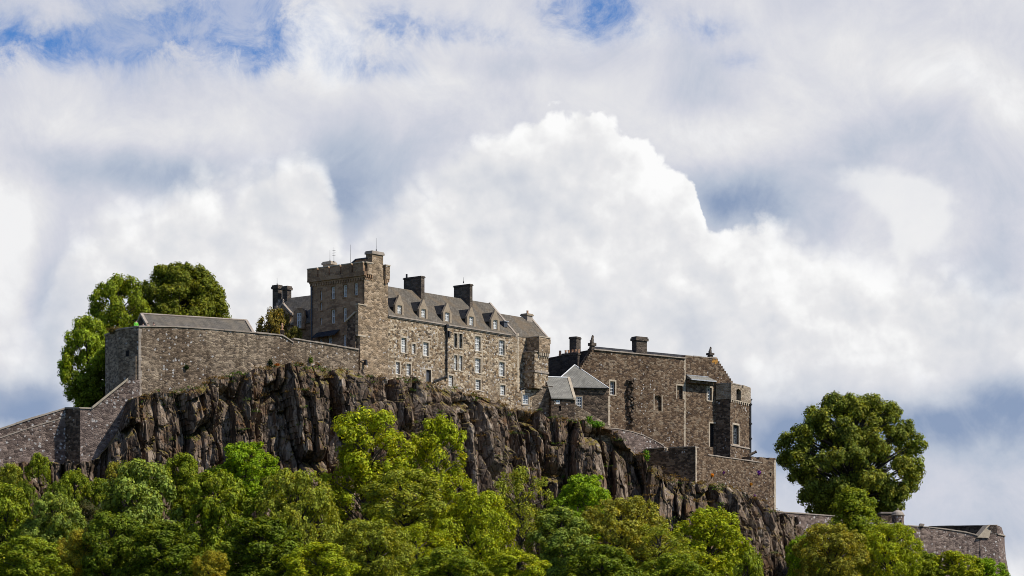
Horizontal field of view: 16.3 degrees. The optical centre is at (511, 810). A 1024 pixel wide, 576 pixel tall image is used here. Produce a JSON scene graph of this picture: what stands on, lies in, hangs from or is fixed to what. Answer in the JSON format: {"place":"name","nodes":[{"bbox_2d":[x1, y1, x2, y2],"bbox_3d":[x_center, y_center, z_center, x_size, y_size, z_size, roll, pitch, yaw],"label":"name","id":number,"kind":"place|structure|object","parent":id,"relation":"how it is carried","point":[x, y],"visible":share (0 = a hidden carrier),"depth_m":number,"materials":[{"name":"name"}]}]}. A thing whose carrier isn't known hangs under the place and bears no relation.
{"place":"outdoors","nodes":[
{"label":"outdoors","id":0,"kind":"place"},
{"bbox_2d":[0,469,638,575],"bbox_3d":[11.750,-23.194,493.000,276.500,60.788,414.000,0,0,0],"label":"hill","id":1,"kind":"structure","parent":0,"point":[92,506],"depth_m":420.46,"materials":[{"name":"green plant"}]},
{"bbox_2d":[0,463,23,486],"bbox_3d":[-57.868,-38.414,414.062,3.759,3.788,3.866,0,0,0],"label":"slope shrub","id":2,"kind":"object","parent":1,"relation":"on","point":[12,472],"visible":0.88,"depth_m":413.21,"materials":[{"name":"green plant"}]},
{"bbox_2d":[0,482,35,571],"bbox_3d":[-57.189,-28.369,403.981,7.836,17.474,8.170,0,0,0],"label":"broadleaf tree","id":3,"kind":"object","parent":1,"relation":"on","point":[11,503],"visible":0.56,"depth_m":402.89,"materials":[{"name":"green plant"}]},
{"bbox_2d":[13,479,37,509],"bbox_3d":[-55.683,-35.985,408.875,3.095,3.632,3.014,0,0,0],"label":"slope shrub","id":4,"kind":"object","parent":1,"relation":"on","point":[29,490],"visible":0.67,"depth_m":408.51,"materials":[{"name":"green plant"}]},
{"bbox_2d":[0,408,65,468],"bbox_3d":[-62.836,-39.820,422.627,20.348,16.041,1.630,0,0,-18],"label":"curtain wall","id":5,"kind":"structure","parent":1,"relation":"on","point":[25,440],"depth_m":423.98,"materials":[{"name":"stone"}]},
{"bbox_2d":[0,535,73,575],"bbox_3d":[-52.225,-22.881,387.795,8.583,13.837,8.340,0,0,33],"label":"broadleaf tree","id":6,"kind":"object","parent":1,"relation":"on","point":[35,564],"visible":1,"depth_m":386.38,"materials":[{"name":"green plant"}]},
{"bbox_2d":[23,452,52,484],"bbox_3d":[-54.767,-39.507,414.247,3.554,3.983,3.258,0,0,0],"label":"slope shrub","id":7,"kind":"object","parent":1,"relation":"on","point":[38,461],"visible":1,"depth_m":413.44,"materials":[{"name":"green plant"}]},
{"bbox_2d":[18,491,87,574],"bbox_3d":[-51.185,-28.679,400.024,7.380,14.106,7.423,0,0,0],"label":"broadleaf tree","id":8,"kind":"object","parent":1,"relation":"on","point":[53,523],"visible":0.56,"depth_m":398.44,"materials":[{"name":"green plant"}]},
{"bbox_2d":[43,479,73,511],"bbox_3d":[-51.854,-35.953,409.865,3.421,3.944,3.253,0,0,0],"label":"slope shrub","id":9,"kind":"object","parent":1,"relation":"on","point":[60,486],"visible":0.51,"depth_m":409.66,"materials":[{"name":"green plant"}]},
{"bbox_2d":[0,500,124,558],"bbox_3d":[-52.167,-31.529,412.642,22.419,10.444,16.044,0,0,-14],"label":"slope scrub","id":10,"kind":"object","parent":1,"relation":"on","point":[83,507],"visible":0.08,"depth_m":418.14,"materials":[{"name":"green plant"}]},
{"bbox_2d":[65,407,79,464],"bbox_3d":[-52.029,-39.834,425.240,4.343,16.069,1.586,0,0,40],"label":"shaded buttress","id":11,"kind":"structure","parent":1,"relation":"on","point":[72,435],"depth_m":424.32,"materials":[{"name":"stone"}]},
{"bbox_2d":[53,528,97,575],"bbox_3d":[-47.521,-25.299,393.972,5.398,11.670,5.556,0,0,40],"label":"broadleaf tree","id":12,"kind":"object","parent":1,"relation":"on","point":[73,544],"visible":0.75,"depth_m":392.64,"materials":[{"name":"green plant"}]},
{"bbox_2d":[61,468,90,504],"bbox_3d":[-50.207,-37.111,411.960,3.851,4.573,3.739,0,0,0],"label":"slope shrub","id":13,"kind":"object","parent":1,"relation":"on","point":[72,479],"visible":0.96,"depth_m":411.29,"materials":[{"name":"green plant"}]},
{"bbox_2d":[57,315,107,406],"bbox_3d":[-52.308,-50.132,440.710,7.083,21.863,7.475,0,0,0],"label":"broadleaf tree","id":14,"kind":"object","parent":1,"relation":"on","point":[85,329],"visible":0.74,"depth_m":439.60,"materials":[{"name":"green plant"}]},
{"bbox_2d":[66,366,104,407],"bbox_3d":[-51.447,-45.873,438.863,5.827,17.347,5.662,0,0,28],"label":"broadleaf tree","id":15,"kind":"object","parent":1,"relation":"on","point":[96,384],"visible":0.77,"depth_m":437.17,"materials":[{"name":"green plant"}]},
{"bbox_2d":[86,477,110,508],"bbox_3d":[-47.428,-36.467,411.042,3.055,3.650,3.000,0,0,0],"label":"slope shrub","id":16,"kind":"object","parent":1,"relation":"on","point":[93,493],"visible":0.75,"depth_m":410.53,"materials":[{"name":"green plant"}]},
{"bbox_2d":[71,510,148,575],"bbox_3d":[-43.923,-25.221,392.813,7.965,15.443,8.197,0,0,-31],"label":"broadleaf tree","id":17,"kind":"object","parent":1,"relation":"on","point":[112,562],"visible":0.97,"depth_m":390.87,"materials":[{"name":"green plant"}]},
{"bbox_2d":[80,378,139,489],"bbox_3d":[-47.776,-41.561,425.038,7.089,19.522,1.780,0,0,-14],"label":"stepped wall","id":18,"kind":"structure","parent":1,"relation":"on","point":[100,421],"depth_m":424.14,"materials":[{"name":"stone"}]},
{"bbox_2d":[105,460,124,482],"bbox_3d":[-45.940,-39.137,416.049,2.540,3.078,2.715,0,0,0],"label":"slope shrub","id":19,"kind":"object","parent":1,"relation":"on","point":[112,467],"visible":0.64,"depth_m":415.37,"materials":[{"name":"green plant"}]},
{"bbox_2d":[86,273,151,348],"bbox_3d":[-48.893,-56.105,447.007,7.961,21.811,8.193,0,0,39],"label":"broadleaf tree","id":20,"kind":"object","parent":1,"relation":"on","point":[115,290],"visible":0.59,"depth_m":445.38,"materials":[{"name":"green plant"}]},
{"bbox_2d":[89,458,184,573],"bbox_3d":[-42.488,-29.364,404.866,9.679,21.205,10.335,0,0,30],"label":"broadleaf tree","id":21,"kind":"object","parent":1,"relation":"on","point":[140,486],"visible":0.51,"depth_m":403.88,"materials":[{"name":"green plant"}]},
{"bbox_2d":[119,521,208,575],"bbox_3d":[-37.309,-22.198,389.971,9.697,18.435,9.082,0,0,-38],"label":"broadleaf tree","id":22,"kind":"object","parent":1,"relation":"on","point":[163,556],"visible":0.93,"depth_m":388.27,"materials":[{"name":"green plant"}]},
{"bbox_2d":[126,261,231,326],"bbox_3d":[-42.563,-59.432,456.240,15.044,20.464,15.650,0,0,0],"label":"domed tree","id":23,"kind":"object","parent":1,"relation":"on","point":[197,290],"visible":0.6,"depth_m":452.43,"materials":[{"name":"green plant"}]},
{"bbox_2d":[163,452,203,572],"bbox_3d":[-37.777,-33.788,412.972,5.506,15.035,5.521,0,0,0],"label":"broadleaf tree","id":24,"kind":"object","parent":1,"relation":"on","point":[186,463],"visible":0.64,"depth_m":411.93,"materials":[{"name":"green plant"}]},
{"bbox_2d":[189,550,229,575],"bbox_3d":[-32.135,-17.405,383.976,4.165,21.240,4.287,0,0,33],"label":"broadleaf tree","id":25,"kind":"object","parent":1,"relation":"on","point":[211,562],"visible":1,"depth_m":383.32,"materials":[{"name":"yellow plant"}]},
{"bbox_2d":[177,468,254,573],"bbox_3d":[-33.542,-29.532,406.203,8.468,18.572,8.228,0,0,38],"label":"broadleaf tree","id":26,"kind":"object","parent":1,"relation":"on","point":[215,518],"visible":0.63,"depth_m":404.38,"materials":[{"name":"green plant"}]},
{"bbox_2d":[104,326,358,407],"bbox_3d":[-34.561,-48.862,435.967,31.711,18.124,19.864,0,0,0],"label":"bastion wall","id":27,"kind":"structure","parent":1,"relation":"on","point":[152,358],"depth_m":429.64,"materials":[{"name":"stone"}]},
{"bbox_2d":[105,326,123,333],"bbox_3d":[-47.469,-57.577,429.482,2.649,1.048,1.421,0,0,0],"label":"plant","id":28,"kind":"object","parent":27,"relation":"on","point":[112,329],"depth_m":429.20,"materials":[{"name":"green plant"}]},
{"bbox_2d":[287,326,302,338],"bbox_3d":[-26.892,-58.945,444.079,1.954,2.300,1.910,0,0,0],"label":"garden shrub","id":29,"kind":"object","parent":27,"relation":"on","point":[294,332],"visible":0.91,"depth_m":443.75,"materials":[{"name":"green plant"}]},
{"bbox_2d":[207,441,280,573],"bbox_3d":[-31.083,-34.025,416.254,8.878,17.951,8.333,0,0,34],"label":"broadleaf tree","id":30,"kind":"object","parent":1,"relation":"on","point":[251,471],"visible":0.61,"depth_m":414.68,"materials":[{"name":"green plant"}]},
{"bbox_2d":[217,516,313,575],"bbox_3d":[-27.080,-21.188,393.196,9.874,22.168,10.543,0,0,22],"label":"broadleaf tree","id":31,"kind":"object","parent":1,"relation":"on","point":[254,547],"visible":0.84,"depth_m":391.34,"materials":[{"name":"green plant"}]},
{"bbox_2d":[255,306,290,336],"bbox_3d":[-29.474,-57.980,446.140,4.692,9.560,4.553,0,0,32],"label":"garden shrub","id":32,"kind":"object","parent":1,"relation":"on","point":[275,318],"visible":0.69,"depth_m":445.13,"materials":[{"name":"green plant"}]},
{"bbox_2d":[266,285,309,339],"bbox_3d":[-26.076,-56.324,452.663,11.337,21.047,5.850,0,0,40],"label":"gabled wing","id":33,"kind":"structure","parent":1,"relation":"on","point":[297,309],"depth_m":451.64,"materials":[{"name":"grey stone"}]},
{"bbox_2d":[252,467,343,572],"bbox_3d":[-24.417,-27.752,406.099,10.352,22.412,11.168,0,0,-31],"label":"broadleaf tree","id":34,"kind":"object","parent":1,"relation":"on","point":[304,513],"visible":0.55,"depth_m":403.95,"materials":[{"name":"green plant"}]},
{"bbox_2d":[280,541,361,575],"bbox_3d":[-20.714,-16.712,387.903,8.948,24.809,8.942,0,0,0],"label":"broadleaf tree","id":35,"kind":"object","parent":1,"relation":"on","point":[327,556],"visible":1,"depth_m":386.23,"materials":[{"name":"green plant"}]},
{"bbox_2d":[307,250,390,377],"bbox_3d":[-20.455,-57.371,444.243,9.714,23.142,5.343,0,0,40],"label":"keep tower","id":36,"kind":"structure","parent":1,"relation":"on","point":[338,292],"depth_m":442.38,"materials":[{"name":"brown stone"}]},
{"bbox_2d":[330,285,335,299],"bbox_3d":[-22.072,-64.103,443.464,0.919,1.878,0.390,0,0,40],"label":"window","id":37,"kind":"structure","parent":36,"relation":"in","point":[333,288],"depth_m":443.60,"materials":[{"name":"grey glass"}]},
{"bbox_2d":[330,307,335,324],"bbox_3d":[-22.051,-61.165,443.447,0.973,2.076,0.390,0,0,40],"label":"window","id":38,"kind":"structure","parent":36,"relation":"in","point":[333,311],"depth_m":443.55,"materials":[{"name":"grey glass"}]},
{"bbox_2d":[342,283,347,298],"bbox_3d":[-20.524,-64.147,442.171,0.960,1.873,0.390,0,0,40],"label":"window","id":39,"kind":"structure","parent":36,"relation":"in","point":[345,286],"depth_m":442.31,"materials":[{"name":"grey glass"}]},
{"bbox_2d":[342,306,347,322],"bbox_3d":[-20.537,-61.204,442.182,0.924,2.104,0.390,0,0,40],"label":"window","id":40,"kind":"structure","parent":36,"relation":"in","point":[345,309],"depth_m":442.31,"materials":[{"name":"grey glass"}]},
{"bbox_2d":[353,281,358,296],"bbox_3d":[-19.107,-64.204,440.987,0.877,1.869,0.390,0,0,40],"label":"window","id":41,"kind":"structure","parent":36,"relation":"in","point":[356,284],"depth_m":441.12,"materials":[{"name":"grey glass"}]},
{"bbox_2d":[345,303,366,370],"bbox_3d":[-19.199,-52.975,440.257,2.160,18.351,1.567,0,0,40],"label":"buttress annex","id":42,"kind":"object","parent":1,"relation":"on","point":[354,320],"visible":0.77,"depth_m":439.57,"materials":[{"name":"stone"}]},
{"bbox_2d":[317,405,420,563],"bbox_3d":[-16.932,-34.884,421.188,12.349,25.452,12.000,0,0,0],"label":"broadleaf tree","id":43,"kind":"object","parent":1,"relation":"on","point":[364,463],"visible":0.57,"depth_m":419.25,"materials":[{"name":"green plant"}]},
{"bbox_2d":[328,518,421,575],"bbox_3d":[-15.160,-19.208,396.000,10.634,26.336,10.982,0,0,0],"label":"broadleaf tree","id":44,"kind":"object","parent":1,"relation":"on","point":[370,547],"visible":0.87,"depth_m":393.63,"materials":[{"name":"green plant"}]},
{"bbox_2d":[358,467,449,572],"bbox_3d":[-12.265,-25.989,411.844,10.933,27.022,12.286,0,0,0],"label":"broadleaf tree","id":45,"kind":"object","parent":1,"relation":"on","point":[403,510],"visible":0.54,"depth_m":409.86,"materials":[{"name":"green plant"}]},
{"bbox_2d":[0,363,827,575],"bbox_3d":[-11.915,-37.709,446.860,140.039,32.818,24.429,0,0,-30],"label":"rock cliff","id":46,"kind":"structure","parent":1,"relation":"on","point":[146,432],"depth_m":439.98,"materials":[{"name":"grey stone"}]},
{"bbox_2d":[137,313,254,331],"bbox_3d":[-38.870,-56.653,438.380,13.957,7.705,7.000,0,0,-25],"label":"battery house","id":47,"kind":"structure","parent":46,"relation":"on","point":[197,321],"depth_m":437.46,"materials":[{"name":"stone"}]},
{"bbox_2d":[139,362,778,553],"bbox_3d":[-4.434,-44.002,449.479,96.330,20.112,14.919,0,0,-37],"label":"ledge plants","id":48,"kind":"object","parent":46,"relation":"on","point":[305,367],"visible":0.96,"depth_m":444.39,"materials":[{"name":"green plant"}]},
{"bbox_2d":[587,420,605,427],"bbox_3d":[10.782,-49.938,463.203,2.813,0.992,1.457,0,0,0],"label":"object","id":49,"kind":"object","parent":46,"relation":"on","point":[596,423],"depth_m":462.94,"materials":[{"name":"green plant"}]},
{"bbox_2d":[379,523,450,575],"bbox_3d":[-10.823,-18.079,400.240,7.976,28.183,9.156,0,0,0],"label":"broadleaf tree","id":50,"kind":"object","parent":1,"relation":"on","point":[417,542],"visible":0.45,"depth_m":399.13,"materials":[{"name":"green plant"}]},
{"bbox_2d":[392,413,478,547],"bbox_3d":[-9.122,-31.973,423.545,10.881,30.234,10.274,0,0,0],"label":"broadleaf tree","id":51,"kind":"object","parent":1,"relation":"on","point":[431,451],"visible":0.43,"depth_m":422.80,"materials":[{"name":"green plant"}]},
{"bbox_2d":[405,546,494,575],"bbox_3d":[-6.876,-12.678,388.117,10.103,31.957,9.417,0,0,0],"label":"broadleaf tree","id":52,"kind":"object","parent":1,"relation":"on","point":[459,563],"visible":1,"depth_m":386.29,"materials":[{"name":"green plant"}]},
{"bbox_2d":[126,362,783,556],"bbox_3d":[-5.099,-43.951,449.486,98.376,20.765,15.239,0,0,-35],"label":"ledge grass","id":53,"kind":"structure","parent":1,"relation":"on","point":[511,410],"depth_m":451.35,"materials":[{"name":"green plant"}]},
{"bbox_2d":[388,274,550,409],"bbox_3d":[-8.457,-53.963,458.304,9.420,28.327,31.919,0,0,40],"label":"castle range","id":54,"kind":"structure","parent":1,"relation":"on","point":[463,340],"depth_m":454.50,"materials":[{"name":"brown stone"}]},
{"bbox_2d":[395,360,400,374],"bbox_3d":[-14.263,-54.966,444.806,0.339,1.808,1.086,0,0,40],"label":"window","id":55,"kind":"structure","parent":54,"relation":"in","point":[396,361],"depth_m":444.90,"materials":[{"name":"white paint"}]},
{"bbox_2d":[400,336,407,353],"bbox_3d":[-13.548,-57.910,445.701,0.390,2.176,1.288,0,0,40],"label":"window","id":56,"kind":"structure","parent":54,"relation":"in","point":[402,340],"depth_m":445.88,"materials":[{"name":"white glass"}]},
{"bbox_2d":[405,362,411,376],"bbox_3d":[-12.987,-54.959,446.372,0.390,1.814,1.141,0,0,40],"label":"window","id":57,"kind":"structure","parent":54,"relation":"in","point":[406,363],"depth_m":446.43,"materials":[{"name":"white paint"}]},
{"bbox_2d":[411,342,416,354],"bbox_3d":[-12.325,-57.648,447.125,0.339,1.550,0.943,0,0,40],"label":"window","id":58,"kind":"structure","parent":54,"relation":"in","point":[412,343],"depth_m":447.19,"materials":[{"name":"white glass"}]},
{"bbox_2d":[422,340,429,356],"bbox_3d":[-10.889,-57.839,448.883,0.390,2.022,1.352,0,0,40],"label":"window","id":59,"kind":"structure","parent":54,"relation":"in","point":[424,345],"depth_m":449.05,"materials":[{"name":"white glass"}]},
{"bbox_2d":[448,373,453,386],"bbox_3d":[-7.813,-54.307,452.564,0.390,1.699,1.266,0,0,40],"label":"window","id":60,"kind":"structure","parent":54,"relation":"in","point":[449,377],"depth_m":452.68,"materials":[{"name":"white paint"}]},
{"bbox_2d":[453,332,457,348],"bbox_3d":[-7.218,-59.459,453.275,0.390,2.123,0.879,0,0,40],"label":"window","id":61,"kind":"structure","parent":54,"relation":"in","point":[454,335],"depth_m":453.46,"materials":[{"name":"glass"}]},
{"bbox_2d":[453,354,457,370],"bbox_3d":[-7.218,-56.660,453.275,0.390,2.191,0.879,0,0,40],"label":"window","id":62,"kind":"structure","parent":54,"relation":"in","point":[454,355],"depth_m":453.46,"materials":[{"name":"grey glass"}]},
{"bbox_2d":[459,354,462,371],"bbox_3d":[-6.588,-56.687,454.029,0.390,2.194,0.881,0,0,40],"label":"window","id":63,"kind":"structure","parent":54,"relation":"in","point":[460,355],"depth_m":454.12,"materials":[{"name":"grey glass"}]},
{"bbox_2d":[474,334,481,352],"bbox_3d":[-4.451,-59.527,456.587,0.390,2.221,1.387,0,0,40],"label":"window","id":64,"kind":"structure","parent":54,"relation":"in","point":[476,339],"depth_m":456.68,"materials":[{"name":"white glass"}]},
{"bbox_2d":[474,356,481,373],"bbox_3d":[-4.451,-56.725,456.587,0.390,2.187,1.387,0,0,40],"label":"window","id":65,"kind":"structure","parent":54,"relation":"in","point":[476,361],"depth_m":456.68,"materials":[{"name":"white paint"}]},
{"bbox_2d":[475,378,481,390],"bbox_3d":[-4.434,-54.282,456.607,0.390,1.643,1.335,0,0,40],"label":"window","id":66,"kind":"structure","parent":54,"relation":"in","point":[476,381],"depth_m":456.79,"materials":[{"name":"white paint"}]},
{"bbox_2d":[498,338,505,356],"bbox_3d":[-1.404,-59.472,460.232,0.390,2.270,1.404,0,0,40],"label":"window","id":67,"kind":"structure","parent":54,"relation":"in","point":[500,343],"depth_m":460.26,"materials":[{"name":"white glass"}]},
{"bbox_2d":[498,360,505,377],"bbox_3d":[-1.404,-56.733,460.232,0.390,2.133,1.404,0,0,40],"label":"window","id":68,"kind":"structure","parent":54,"relation":"in","point":[500,365],"depth_m":460.26,"materials":[{"name":"white paint"}]},
{"bbox_2d":[499,383,506,396],"bbox_3d":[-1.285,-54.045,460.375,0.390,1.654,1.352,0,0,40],"label":"window","id":69,"kind":"structure","parent":54,"relation":"in","point":[501,385],"depth_m":460.49,"materials":[{"name":"white paint"}]},
{"bbox_2d":[424,488,520,575],"bbox_3d":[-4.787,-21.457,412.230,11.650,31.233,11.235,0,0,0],"label":"broadleaf tree","id":70,"kind":"object","parent":1,"relation":"on","point":[477,529],"visible":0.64,"depth_m":409.53,"materials":[{"name":"green plant"}]},
{"bbox_2d":[479,549,551,575],"bbox_3d":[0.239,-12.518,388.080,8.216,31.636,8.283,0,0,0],"label":"broadleaf tree","id":71,"kind":"object","parent":1,"relation":"on","point":[506,563],"visible":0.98,"depth_m":386.40,"materials":[{"name":"green plant"}]},
{"bbox_2d":[489,465,553,570],"bbox_3d":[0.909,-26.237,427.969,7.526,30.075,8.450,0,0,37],"label":"broadleaf tree","id":72,"kind":"object","parent":1,"relation":"on","point":[523,519],"visible":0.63,"depth_m":427.44,"materials":[{"name":"green plant"}]},
{"bbox_2d":[514,336,550,413],"bbox_3d":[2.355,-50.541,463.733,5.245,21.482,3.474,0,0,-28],"label":"corner pavilion","id":73,"kind":"structure","parent":1,"relation":"on","point":[536,353],"depth_m":462.97,"materials":[{"name":"brown stone"}]},
{"bbox_2d":[521,393,529,405],"bbox_3d":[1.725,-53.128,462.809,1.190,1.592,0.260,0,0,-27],"label":"window","id":74,"kind":"structure","parent":73,"relation":"in","point":[524,396],"depth_m":462.85,"materials":[{"name":"white paint"}]},
{"bbox_2d":[524,506,598,575],"bbox_3d":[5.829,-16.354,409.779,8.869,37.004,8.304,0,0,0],"label":"broadleaf tree","id":75,"kind":"object","parent":1,"relation":"on","point":[558,540],"visible":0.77,"depth_m":407.89,"materials":[{"name":"green plant"}]},
{"bbox_2d":[547,376,575,440],"bbox_3d":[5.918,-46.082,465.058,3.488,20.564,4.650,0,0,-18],"label":"cottage","id":76,"kind":"structure","parent":1,"relation":"on","point":[562,399],"depth_m":463.37,"materials":[{"name":"grey stone"}]},
{"bbox_2d":[548,336,587,376],"bbox_3d":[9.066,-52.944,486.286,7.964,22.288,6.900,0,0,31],"label":"building","id":77,"kind":"structure","parent":1,"relation":"on","point":[560,365],"depth_m":484.39,"materials":[{"name":"stone"}]},
{"bbox_2d":[532,380,610,445],"bbox_3d":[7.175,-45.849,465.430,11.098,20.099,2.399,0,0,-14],"label":"retaining wall","id":78,"kind":"structure","parent":1,"relation":"on","point":[540,398],"depth_m":463.68,"materials":[{"name":"grey stone"}]},
{"bbox_2d":[546,473,617,544],"bbox_3d":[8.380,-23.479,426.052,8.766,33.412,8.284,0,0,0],"label":"broadleaf tree","id":79,"kind":"object","parent":1,"relation":"on","point":[593,493],"visible":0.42,"depth_m":424.61,"materials":[{"name":"green plant"}]},
{"bbox_2d":[561,364,608,423],"bbox_3d":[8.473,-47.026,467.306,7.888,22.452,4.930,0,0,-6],"label":"hipped house","id":80,"kind":"structure","parent":1,"relation":"on","point":[591,392],"depth_m":465.49,"materials":[{"name":"grey stone"}]},
{"bbox_2d":[575,396,582,408],"bbox_3d":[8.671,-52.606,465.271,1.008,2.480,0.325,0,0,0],"label":"window","id":81,"kind":"structure","parent":80,"relation":"in","point":[579,399],"depth_m":465.35,"materials":[{"name":"white paint"}]},
{"bbox_2d":[560,543,641,575],"bbox_3d":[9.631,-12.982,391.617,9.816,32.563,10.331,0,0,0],"label":"broadleaf tree","id":82,"kind":"object","parent":1,"relation":"on","point":[604,560],"visible":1,"depth_m":390.62,"materials":[{"name":"green plant"}]},
{"bbox_2d":[578,495,671,572],"bbox_3d":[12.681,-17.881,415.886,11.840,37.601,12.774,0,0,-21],"label":"broadleaf tree","id":83,"kind":"object","parent":1,"relation":"on","point":[623,532],"visible":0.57,"depth_m":413.56,"materials":[{"name":"green plant"}]},
{"bbox_2d":[611,428,664,455],"bbox_3d":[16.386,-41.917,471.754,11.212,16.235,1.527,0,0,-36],"label":"curved ramp wall","id":84,"kind":"structure","parent":1,"relation":"on","point":[636,442],"depth_m":470.88,"materials":[{"name":"stone"}]},
{"bbox_2d":[578,336,732,454],"bbox_3d":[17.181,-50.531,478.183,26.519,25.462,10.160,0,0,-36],"label":"great hall","id":85,"kind":"structure","parent":1,"relation":"on","point":[666,400],"depth_m":475.56,"materials":[{"name":"brown stone"}]},
{"bbox_2d":[588,335,595,351],"bbox_3d":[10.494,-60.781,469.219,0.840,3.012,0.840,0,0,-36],"label":"stone statue","id":86,"kind":"object","parent":85,"relation":"on","point":[591,344],"visible":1,"depth_m":469.02,"materials":[{"name":"grey stone"}]},
{"bbox_2d":[609,379,616,395],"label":"window","id":87,"kind":"structure","parent":85,"relation":"in","point":[611,384],"depth_m":470.72,"materials":[{"name":"white paint"}]},
{"bbox_2d":[706,386,712,401],"bbox_3d":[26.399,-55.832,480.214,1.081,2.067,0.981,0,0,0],"label":"window","id":88,"kind":"structure","parent":85,"relation":"in","point":[707,387],"depth_m":480.24,"materials":[{"name":"white paint"}]},
{"bbox_2d":[620,522,700,575],"bbox_3d":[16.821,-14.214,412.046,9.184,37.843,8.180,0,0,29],"label":"broadleaf tree","id":89,"kind":"object","parent":1,"relation":"on","point":[658,549],"visible":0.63,"depth_m":411.32,"materials":[{"name":"green plant"}]},
{"bbox_2d":[636,552,714,575],"bbox_3d":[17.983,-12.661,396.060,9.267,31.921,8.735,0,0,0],"label":"broadleaf tree","id":90,"kind":"object","parent":1,"relation":"on","point":[683,566],"visible":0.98,"depth_m":394.41,"materials":[{"name":"green plant"}]},
{"bbox_2d":[666,505,751,575],"bbox_3d":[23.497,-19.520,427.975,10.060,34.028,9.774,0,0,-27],"label":"broadleaf tree","id":91,"kind":"object","parent":1,"relation":"on","point":[708,528],"visible":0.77,"depth_m":426.26,"materials":[{"name":"green plant"}]},
{"bbox_2d":[644,446,775,509],"bbox_3d":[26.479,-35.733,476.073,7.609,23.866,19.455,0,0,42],"label":"terrace bastion","id":92,"kind":"object","parent":1,"relation":"on","point":[694,463],"visible":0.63,"depth_m":471.86,"materials":[{"name":"stone"}]},
{"bbox_2d":[713,383,751,458],"bbox_3d":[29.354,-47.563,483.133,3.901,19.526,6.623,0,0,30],"label":"bay turret","id":93,"kind":"object","parent":1,"relation":"on","point":[732,432],"visible":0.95,"depth_m":480.63,"materials":[{"name":"stone"}]},
{"bbox_2d":[732,422,739,445],"bbox_3d":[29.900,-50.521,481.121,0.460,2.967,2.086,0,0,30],"label":"window","id":94,"kind":"structure","parent":93,"relation":"in","point":[734,428],"depth_m":481.41,"materials":[{"name":"beige glass"}]},
{"bbox_2d":[727,546,763,575],"bbox_3d":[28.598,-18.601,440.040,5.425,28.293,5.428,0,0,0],"label":"broadleaf tree","id":95,"kind":"object","parent":1,"relation":"on","point":[750,565],"visible":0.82,"depth_m":438.89,"materials":[{"name":"green plant"}]},
{"bbox_2d":[784,534,819,575],"bbox_3d":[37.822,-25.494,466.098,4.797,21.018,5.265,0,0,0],"label":"broadleaf tree","id":96,"kind":"object","parent":1,"relation":"on","point":[793,559],"visible":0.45,"depth_m":465.15,"materials":[{"name":"green plant"}]},
{"bbox_2d":[792,522,874,575],"bbox_3d":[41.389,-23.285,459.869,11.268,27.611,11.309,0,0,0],"label":"broadleaf tree","id":97,"kind":"object","parent":1,"relation":"on","point":[847,544],"visible":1,"depth_m":457.68,"materials":[{"name":"green plant"}]},
{"bbox_2d":[774,391,928,518],"bbox_3d":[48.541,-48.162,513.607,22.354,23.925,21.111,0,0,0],"label":"spreading tree","id":98,"kind":"object","parent":1,"relation":"on","point":[854,445],"visible":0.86,"depth_m":509.52,"materials":[{"name":"green plant"}]},
{"bbox_2d":[821,486,891,574],"bbox_3d":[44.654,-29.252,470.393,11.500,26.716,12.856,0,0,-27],"label":"broadleaf tree","id":99,"kind":"object","parent":1,"relation":"on","point":[856,506],"visible":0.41,"depth_m":468.33,"materials":[{"name":"green plant"}]},
{"bbox_2d":[775,511,980,575],"bbox_3d":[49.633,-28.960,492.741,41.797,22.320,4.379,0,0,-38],"label":"curtain wall","id":100,"kind":"structure","parent":1,"relation":"on","point":[936,541],"depth_m":500.78,"materials":[{"name":"stone"}]},
{"bbox_2d":[891,508,904,523],"bbox_3d":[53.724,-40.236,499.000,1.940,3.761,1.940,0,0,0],"label":"pepperpot turret","id":101,"kind":"object","parent":100,"relation":"on","point":[897,515],"visible":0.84,"depth_m":498.28,"materials":[{"name":"stone"}]},
{"bbox_2d":[878,512,892,522],"bbox_3d":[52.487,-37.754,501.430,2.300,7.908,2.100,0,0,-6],"label":"sentry block","id":102,"kind":"structure","parent":1,"relation":"on","point":[886,516],"depth_m":500.46,"materials":[{"name":"stone"}]},
{"bbox_2d":[857,522,924,575],"bbox_3d":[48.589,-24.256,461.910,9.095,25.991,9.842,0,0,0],"label":"broadleaf tree","id":103,"kind":"object","parent":1,"relation":"on","point":[892,554],"visible":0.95,"depth_m":459.97,"materials":[{"name":"green plant"}]},
{"bbox_2d":[902,550,944,575],"bbox_3d":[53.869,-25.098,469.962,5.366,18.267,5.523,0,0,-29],"label":"broadleaf tree","id":104,"kind":"object","parent":1,"relation":"on","point":[928,558],"visible":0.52,"depth_m":468.75,"materials":[{"name":"green plant"}]},
{"bbox_2d":[921,550,985,575],"bbox_3d":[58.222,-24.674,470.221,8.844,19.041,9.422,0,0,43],"label":"broadleaf tree","id":105,"kind":"object","parent":1,"relation":"on","point":[951,561],"visible":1,"depth_m":468.45,"materials":[{"name":"green plant"}]},
{"bbox_2d":[929,525,982,533],"bbox_3d":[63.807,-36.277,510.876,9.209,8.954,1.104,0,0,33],"label":"parapet","id":106,"kind":"structure","parent":1,"relation":"on","point":[974,529],"depth_m":509.88,"materials":[{"name":"stone"}]},
{"bbox_2d":[967,557,1009,575],"bbox_3d":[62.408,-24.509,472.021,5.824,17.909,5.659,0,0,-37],"label":"broadleaf tree","id":107,"kind":"object","parent":1,"relation":"on","point":[990,567],"visible":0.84,"depth_m":470.45,"materials":[{"name":"green plant"}]},
{"bbox_2d":[976,525,1008,575],"bbox_3d":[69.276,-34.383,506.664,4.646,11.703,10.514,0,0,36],"label":"end bastion","id":108,"kind":"object","parent":1,"relation":"on","point":[992,541],"visible":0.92,"depth_m":504.09,"materials":[{"name":"stone"}]},
{"bbox_2d":[0,0,1023,575],"label":"sky","id":109,"kind":"structure","parent":0,"point":[822,197],"materials":[{"name":"white"}]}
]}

